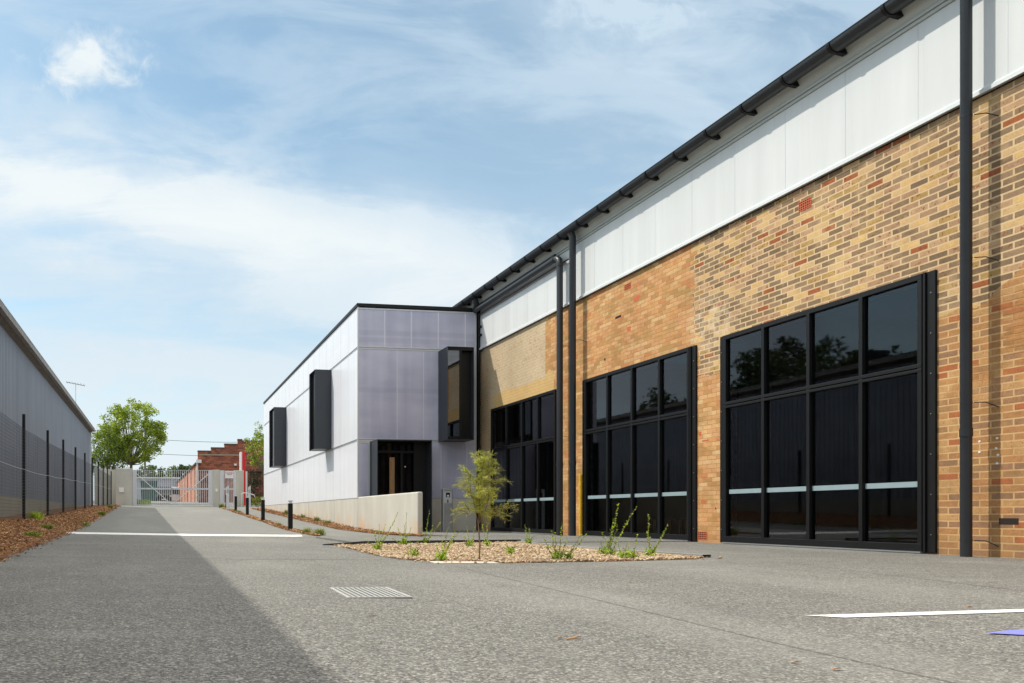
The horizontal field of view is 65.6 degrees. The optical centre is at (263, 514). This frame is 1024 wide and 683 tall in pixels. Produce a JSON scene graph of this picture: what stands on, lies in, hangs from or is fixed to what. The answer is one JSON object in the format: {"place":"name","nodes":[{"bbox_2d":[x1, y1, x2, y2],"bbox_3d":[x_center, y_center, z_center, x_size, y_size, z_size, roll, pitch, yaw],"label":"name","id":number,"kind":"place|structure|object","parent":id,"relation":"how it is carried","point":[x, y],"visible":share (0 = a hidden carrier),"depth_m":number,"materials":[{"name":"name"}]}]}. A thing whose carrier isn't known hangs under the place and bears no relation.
{"place":"outdoors","nodes":[
{"label":"outdoors","id":0,"kind":"place"},
{"bbox_2d":[140,481,156,500],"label":"skip bin","id":1,"kind":"object","parent":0,"point":[150,494],"visible":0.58,"depth_m":77.03,"materials":[{"name":"metal"}]},
{"bbox_2d":[156,486,173,501],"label":"parked car","id":2,"kind":"object","parent":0,"point":[164,494],"visible":0.21,"depth_m":83.43,"materials":[{"name":"black"}]},
{"bbox_2d":[0,0,886,498],"label":"sky","id":3,"kind":"structure","parent":0,"point":[194,194],"materials":[{"name":"blue"}]},
{"bbox_2d":[0,500,1023,682],"bbox_3d":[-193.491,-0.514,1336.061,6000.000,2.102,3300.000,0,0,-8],"label":"ground","id":4,"kind":"structure","parent":0,"point":[78,608],"depth_m":3.82,"materials":[{"name":"grey asphalt"}]},
{"bbox_2d":[0,299,94,516],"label":"metal warehouse","id":5,"kind":"structure","parent":4,"relation":"on","point":[33,389],"depth_m":23.87,"materials":[{"name":"grey metal"}]},
{"bbox_2d":[66,381,84,401],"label":"tv antenna","id":6,"kind":"object","parent":5,"relation":"on","point":[75,388],"visible":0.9,"depth_m":41.88,"materials":[{"name":"silver metal"}]},
{"bbox_2d":[0,504,121,562],"bbox_3d":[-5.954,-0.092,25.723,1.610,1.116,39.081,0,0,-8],"label":"mulch","id":7,"kind":"object","parent":4,"relation":"on","point":[80,515],"visible":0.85,"depth_m":14.57,"materials":[{"name":"brown wood"}]},
{"bbox_2d":[24,530,44,535],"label":"grass tuft","id":8,"kind":"object","parent":7,"relation":"on","point":[34,533],"visible":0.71,"depth_m":11.75,"materials":[{"name":"green plant"}]},
{"bbox_2d":[27,511,43,518],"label":"grass tuft","id":9,"kind":"object","parent":7,"relation":"on","point":[38,516],"visible":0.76,"depth_m":16.99,"materials":[{"name":"green plant"}]},
{"bbox_2d":[39,523,58,528],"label":"grass tuft","id":10,"kind":"object","parent":7,"relation":"on","point":[49,526],"visible":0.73,"depth_m":15.10,"materials":[{"name":"green plant"}]},
{"bbox_2d":[0,413,111,519],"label":"fence","id":11,"kind":"object","parent":7,"relation":"on","point":[23,467],"visible":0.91,"depth_m":19.32,"materials":[{"name":"black metal"}]},
{"bbox_2d":[95,467,116,504],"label":"fence","id":12,"kind":"object","parent":4,"relation":"on","point":[113,485],"visible":0.46,"depth_m":47.22,"materials":[{"name":"grey metal"}]},
{"bbox_2d":[92,423,129,474],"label":"shady tree","id":13,"kind":"object","parent":4,"relation":"on","point":[110,458],"visible":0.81,"depth_m":51.47,"materials":[{"name":"green plant"}]},
{"bbox_2d":[116,468,131,504],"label":"concrete pillar","id":14,"kind":"structure","parent":4,"relation":"on","point":[123,486],"depth_m":46.42,"materials":[{"name":"beige concrete"}]},
{"bbox_2d":[137,466,143,476],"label":"distant tree","id":15,"kind":"object","parent":4,"relation":"on","point":[141,468],"visible":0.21,"depth_m":132.99,"materials":[{"name":"green plant"}]},
{"bbox_2d":[139,428,145,476],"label":"utility pole","id":16,"kind":"object","parent":4,"relation":"on","point":[144,462],"visible":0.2,"depth_m":98.63,"materials":[{"name":"grey wood"}]},
{"bbox_2d":[133,470,171,504],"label":"gate leaf","id":17,"kind":"object","parent":4,"relation":"on","point":[135,474],"visible":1,"depth_m":46.81,"materials":[{"name":"silver metal"}]},
{"bbox_2d":[143,465,165,476],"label":"distant tree","id":18,"kind":"object","parent":4,"relation":"on","point":[149,473],"visible":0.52,"depth_m":132.32,"materials":[{"name":"green plant"}]},
{"bbox_2d":[137,477,179,499],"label":"grey shed","id":19,"kind":"structure","parent":4,"relation":"on","point":[155,479],"depth_m":96.87,"materials":[{"name":"grey metal"}]},
{"bbox_2d":[158,465,182,476],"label":"distant tree","id":20,"kind":"object","parent":4,"relation":"on","point":[173,469],"visible":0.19,"depth_m":132.93,"materials":[{"name":"green plant"}]},
{"bbox_2d":[172,487,177,501],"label":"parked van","id":21,"kind":"object","parent":4,"relation":"on","point":[174,497],"visible":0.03,"depth_m":90.36,"materials":[{"name":"white"}]},
{"bbox_2d":[174,464,191,476],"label":"distant tree","id":22,"kind":"object","parent":4,"relation":"on","point":[181,467],"visible":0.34,"depth_m":133.32,"materials":[{"name":"green plant"}]},
{"bbox_2d":[67,532,301,536],"bbox_3d":[-1.870,0.475,17.796,5.600,0.120,0.520,0,0,-8],"label":"painted line","id":23,"kind":"object","parent":4,"relation":"on","point":[181,534],"visible":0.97,"depth_m":17.61,"materials":[{"name":"white paint"}]},
{"bbox_2d":[197,482,199,500],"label":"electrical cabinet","id":24,"kind":"object","parent":4,"relation":"on","point":[199,492],"visible":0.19,"depth_m":58.77,"materials":[{"name":"grey metal"}]},
{"bbox_2d":[212,470,218,506],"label":"concrete pillar","id":25,"kind":"structure","parent":4,"relation":"on","point":[216,487],"depth_m":47.24,"materials":[{"name":"beige concrete"}]},
{"bbox_2d":[171,470,212,504],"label":"gate leaf","id":26,"kind":"object","parent":25,"relation":"attached to","point":[210,487],"visible":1,"depth_m":47.14,"materials":[{"name":"silver metal"}]},
{"bbox_2d":[220,470,235,504],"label":"side gate","id":27,"kind":"structure","parent":25,"relation":"attached to","point":[222,486],"depth_m":47.38,"materials":[{"name":"silver metal"}]},
{"bbox_2d":[225,471,232,477],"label":"gate sign","id":28,"kind":"object","parent":27,"relation":"attached to","point":[228,474],"visible":1,"depth_m":47.37,"materials":[{"name":"white metal"}]},
{"bbox_2d":[177,439,263,501],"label":"stepped brick building","id":29,"kind":"structure","parent":4,"relation":"on","point":[226,457],"depth_m":60.22,"materials":[{"name":"red brick"}]},
{"bbox_2d":[234,495,236,510],"bbox_3d":[-1.450,-0.484,37.782,0.134,1.085,0.134,0,0,-8],"label":"bollard","id":30,"kind":"object","parent":4,"relation":"on","point":[235,502],"visible":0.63,"depth_m":37.72,"materials":[{"name":"black metal"}]},
{"bbox_2d":[236,470,243,506],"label":"concrete pillar","id":31,"kind":"structure","parent":4,"relation":"on","point":[239,482],"depth_m":47.46,"materials":[{"name":"beige concrete"}]},
{"bbox_2d":[239,452,246,505],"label":"pylon sign","id":32,"kind":"object","parent":4,"relation":"on","point":[241,460],"visible":0.57,"depth_m":49.32,"materials":[{"name":"red"}]},
{"bbox_2d":[246,496,248,514],"bbox_3d":[-0.744,-0.293,32.832,0.134,1.085,0.134,0,0,-8],"label":"bollard","id":33,"kind":"object","parent":4,"relation":"on","point":[247,505],"visible":0.63,"depth_m":32.77,"materials":[{"name":"black metal"}]},
{"bbox_2d":[248,486,250,506],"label":"steel post","id":34,"kind":"object","parent":4,"relation":"on","point":[249,491],"visible":0.79,"depth_m":45.84,"materials":[{"name":"white metal"}]},
{"bbox_2d":[243,421,263,478],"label":"roadside tree","id":35,"kind":"object","parent":4,"relation":"on","point":[254,457],"visible":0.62,"depth_m":49.81,"materials":[{"name":"green plant"}]},
{"bbox_2d":[247,458,262,503],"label":"dark hedge","id":36,"kind":"object","parent":4,"relation":"on","point":[255,481],"visible":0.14,"depth_m":53.39,"materials":[{"name":"green plant"}]},
{"bbox_2d":[247,469,263,504],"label":"palisade fence","id":37,"kind":"object","parent":4,"relation":"on","point":[257,472],"visible":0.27,"depth_m":50.95,"materials":[{"name":"black metal"}]},
{"bbox_2d":[251,496,263,506],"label":"shrub","id":38,"kind":"object","parent":4,"relation":"on","point":[255,499],"visible":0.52,"depth_m":46.91,"materials":[{"name":"green plant"}]},
{"bbox_2d":[261,498,264,520],"bbox_3d":[-0.038,-0.095,27.680,0.134,1.085,0.134,0,0,-8],"label":"bollard","id":39,"kind":"object","parent":4,"relation":"on","point":[262,509],"visible":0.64,"depth_m":27.62,"materials":[{"name":"black metal"}]},
{"bbox_2d":[225,509,315,535],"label":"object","id":40,"kind":"structure","parent":4,"relation":"on","point":[272,525],"depth_m":24.52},
{"bbox_2d":[226,485,228,509],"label":"steel post","id":41,"kind":"object","parent":40,"relation":"on","point":[227,497],"visible":0.82,"depth_m":40.63,"materials":[{"name":"white metal"}]},
{"bbox_2d":[221,507,320,535],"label":"mulch by bollards","id":42,"kind":"object","parent":40,"relation":"on","point":[281,526],"visible":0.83,"depth_m":25.64,"materials":[{"name":"brown wood"}]},
{"bbox_2d":[288,500,292,529],"bbox_3d":[0.786,0.123,21.990,0.134,1.085,0.134,0,0,-8],"label":"bollard","id":43,"kind":"object","parent":4,"relation":"on","point":[290,514],"visible":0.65,"depth_m":21.93,"materials":[{"name":"black metal"}]},
{"bbox_2d":[298,527,310,533],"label":"grass tuft","id":44,"kind":"object","parent":4,"relation":"on","point":[306,530],"visible":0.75,"depth_m":19.63,"materials":[{"name":"green plant"}]},
{"bbox_2d":[307,527,325,535],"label":"grass tuft","id":45,"kind":"object","parent":4,"relation":"on","point":[320,532],"visible":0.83,"depth_m":18.64,"materials":[{"name":"green plant"}]},
{"bbox_2d":[250,508,423,536],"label":"mulch by wall","id":46,"kind":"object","parent":4,"relation":"on","point":[321,522],"visible":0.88,"depth_m":23.21,"materials":[{"name":"brown wood"}]},
{"bbox_2d":[329,587,412,597],"bbox_3d":[0.685,0.510,4.828,0.408,0.008,0.620,0,0,-5],"label":"drain grate","id":47,"kind":"object","parent":4,"relation":"on","point":[367,592],"visible":1,"depth_m":4.78,"materials":[{"name":"grey metal"}]},
{"bbox_2d":[263,303,482,530],"bbox_3d":[3.096,-2.845,31.923,4.480,7.110,20.560,0,0,-8],"label":"white annex","id":48,"kind":"object","parent":4,"relation":"on","point":[364,399],"visible":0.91,"depth_m":22.59,"materials":[{"name":"metal"}]},
{"bbox_2d":[358,492,422,533],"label":"ramp wall","id":49,"kind":"structure","parent":4,"relation":"on","point":[377,510],"depth_m":18.94,"materials":[{"name":"concrete"}]},
{"bbox_2d":[322,539,520,544],"bbox_3d":[2.829,0.506,13.081,3.650,0.108,0.080,0,0,-8],"label":"kerb edge","id":50,"kind":"object","parent":4,"relation":"on","point":[413,541],"visible":0.47,"depth_m":13.05,"materials":[{"name":"grey concrete"}]},
{"bbox_2d":[421,513,439,542],"bbox_3d":[2.960,0.218,13.072,0.378,0.615,0.186,0,0,-8],"label":"young shrub","id":51,"kind":"object","parent":4,"relation":"on","point":[425,539],"visible":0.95,"depth_m":13.04,"materials":[{"name":"green plant"}]},
{"bbox_2d":[438,489,454,531],"bbox_3d":[5.375,-0.120,21.669,0.430,1.280,0.250,0,0,-8],"label":"intercom pedestal","id":52,"kind":"object","parent":4,"relation":"on","point":[446,508],"visible":0.95,"depth_m":21.59,"materials":[{"name":"metal"}]},
{"bbox_2d":[427,561,496,562],"bbox_3d":[2.214,0.531,8.282,0.750,0.002,0.416,0,0,0],"label":"concrete patch","id":53,"kind":"object","parent":4,"relation":"on","point":[462,562],"visible":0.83,"depth_m":8.17,"materials":[{"name":"grey concrete"}]},
{"bbox_2d":[316,536,683,542],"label":"footpath","id":54,"kind":"structure","parent":4,"relation":"on","point":[540,539],"depth_m":15.33,"materials":[{"name":"concrete"}]},
{"bbox_2d":[331,541,721,563],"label":"gravel","id":55,"kind":"structure","parent":4,"relation":"on","point":[532,552],"depth_m":9.58,"materials":[{"name":"beige gravel"}]},
{"bbox_2d":[368,512,397,549],"bbox_3d":[1.757,0.243,10.895,0.468,0.596,0.178,0,0,-8],"label":"young shrub","id":56,"kind":"object","parent":55,"relation":"on","point":[377,547],"visible":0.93,"depth_m":10.87,"materials":[{"name":"green plant"}]},
{"bbox_2d":[392,513,411,543],"bbox_3d":[2.357,0.246,12.571,0.357,0.584,0.174,0,0,-42],"label":"young shrub","id":57,"kind":"object","parent":55,"relation":"on","point":[403,541],"visible":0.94,"depth_m":12.60,"materials":[{"name":"green plant"}]},
{"bbox_2d":[407,540,419,555],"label":"young shrub","id":58,"kind":"object","parent":55,"relation":"on","point":[414,552],"visible":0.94,"depth_m":9.31,"materials":[{"name":"green plant"}]},
{"bbox_2d":[435,527,458,560],"bbox_3d":[2.100,0.334,8.443,0.294,0.410,0.164,0,0,0],"label":"young shrub","id":59,"kind":"object","parent":55,"relation":"on","point":[442,556],"visible":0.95,"depth_m":8.43,"materials":[{"name":"green plant"}]},
{"bbox_2d":[463,526,474,545],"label":"young shrub","id":60,"kind":"object","parent":55,"relation":"on","point":[467,543],"visible":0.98,"depth_m":11.77,"materials":[{"name":"green plant"}]},
{"bbox_2d":[451,449,518,558],"bbox_3d":[2.497,-0.107,8.617,0.858,1.383,0.651,0,0,-8],"label":"sapling","id":61,"kind":"object","parent":55,"relation":"on","point":[483,479],"visible":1,"depth_m":8.59,"materials":[{"name":"green plant"}]},
{"bbox_2d":[482,522,491,545],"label":"young shrub","id":62,"kind":"object","parent":55,"relation":"on","point":[486,543],"visible":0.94,"depth_m":11.79,"materials":[{"name":"green plant"}]},
{"bbox_2d":[504,541,517,553],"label":"young shrub","id":63,"kind":"object","parent":55,"relation":"on","point":[509,550],"visible":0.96,"depth_m":9.56,"materials":[{"name":"green plant"}]},
{"bbox_2d":[523,527,534,542],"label":"young shrub","id":64,"kind":"object","parent":55,"relation":"on","point":[528,540],"visible":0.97,"depth_m":12.58,"materials":[{"name":"green plant"}]},
{"bbox_2d":[544,524,566,558],"bbox_3d":[3.312,0.308,8.447,0.278,0.438,0.181,0,0,-8],"label":"young shrub","id":65,"kind":"object","parent":55,"relation":"on","point":[556,554],"visible":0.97,"depth_m":8.43,"materials":[{"name":"green plant"}]},
{"bbox_2d":[560,534,585,558],"bbox_3d":[3.546,0.374,8.489,0.337,0.305,0.171,0,0,-34],"label":"young shrub","id":66,"kind":"object","parent":55,"relation":"on","point":[568,554],"visible":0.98,"depth_m":8.45,"materials":[{"name":"green plant"}]},
{"bbox_2d":[597,538,612,553],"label":"young shrub","id":67,"kind":"object","parent":55,"relation":"on","point":[601,548],"visible":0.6,"depth_m":9.33,"materials":[{"name":"green plant"}]},
{"bbox_2d":[602,503,636,554],"bbox_3d":[4.424,0.186,9.109,0.500,0.661,0.179,0,0,-8],"label":"young shrub","id":68,"kind":"object","parent":55,"relation":"on","point":[608,550],"visible":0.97,"depth_m":9.09,"materials":[{"name":"green plant"}]},
{"bbox_2d":[616,541,630,557],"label":"young shrub","id":69,"kind":"object","parent":55,"relation":"on","point":[621,555],"visible":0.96,"depth_m":8.43,"materials":[{"name":"green plant"}]},
{"bbox_2d":[627,534,639,557],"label":"young shrub","id":70,"kind":"object","parent":55,"relation":"on","point":[632,553],"visible":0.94,"depth_m":8.42,"materials":[{"name":"green plant"}]},
{"bbox_2d":[642,514,667,555],"bbox_3d":[4.697,0.252,8.868,0.272,0.523,0.183,0,0,-8],"label":"young shrub","id":71,"kind":"object","parent":55,"relation":"on","point":[649,553],"visible":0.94,"depth_m":8.83,"materials":[{"name":"green plant"}]},
{"bbox_2d":[517,541,710,556],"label":"kerb","id":72,"kind":"structure","parent":4,"relation":"on","point":[692,554],"depth_m":9.61,"materials":[{"name":"grey concrete"}]},
{"bbox_2d":[369,599,971,668],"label":"fallen leaves","id":73,"kind":"object","parent":4,"relation":"on","point":[726,599],"visible":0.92,"depth_m":3.06,"materials":[{"name":"brown plant"}]},
{"bbox_2d":[453,0,1023,558],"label":"brick building","id":74,"kind":"structure","parent":4,"relation":"on","point":[785,308],"depth_m":11.33,"materials":[{"name":"brown brick"}]},
{"bbox_2d":[490,389,556,534],"bbox_3d":[7.064,-1.317,20.191,0.150,3.637,3.580,0,0,-8],"label":"window","id":75,"kind":"structure","parent":74,"relation":"in","point":[524,431],"depth_m":19.91,"materials":[{"name":"black glass"}]},
{"bbox_2d":[582,345,696,540],"bbox_3d":[7.749,-1.319,15.463,0.150,3.642,3.675,0,0,-8],"label":"window","id":76,"kind":"structure","parent":74,"relation":"in","point":[639,420],"depth_m":15.12,"materials":[{"name":"black glass"}]},
{"bbox_2d":[720,270,936,552],"bbox_3d":[8.359,-1.319,11.247,0.150,3.642,3.645,0,0,-8],"label":"window","id":77,"kind":"structure","parent":74,"relation":"in","point":[828,411],"depth_m":10.81,"materials":[{"name":"black glass"}]},
{"bbox_2d":[465,555,1022,682],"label":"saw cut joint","id":78,"kind":"object","parent":4,"relation":"on","point":[771,641],"visible":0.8,"depth_m":3.59,"materials":[{"name":"grey"}]},
{"bbox_2d":[809,609,1023,616],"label":"parking line","id":79,"kind":"object","parent":4,"relation":"on","point":[922,613],"visible":1,"depth_m":3.92,"materials":[{"name":"white paint"}]},
{"bbox_2d":[990,629,1023,634],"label":"accessible bay marking","id":80,"kind":"object","parent":4,"relation":"on","point":[1019,632],"visible":1,"depth_m":3.30,"materials":[{"name":"blue paint"}]},
{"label":"verge","id":81,"kind":"structure","parent":4,"relation":"on","visible":0},
{"bbox_2d":[95,398,168,499],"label":"leafy tree","id":82,"kind":"object","parent":81,"relation":"on","point":[150,426],"visible":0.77,"depth_m":53.31,"materials":[{"name":"green plant"}]},
{"bbox_2d":[132,499,150,504],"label":"grass","id":83,"kind":"structure","parent":81,"relation":"on","point":[144,501],"depth_m":48.46,"materials":[{"name":"green plant"}]}
]}

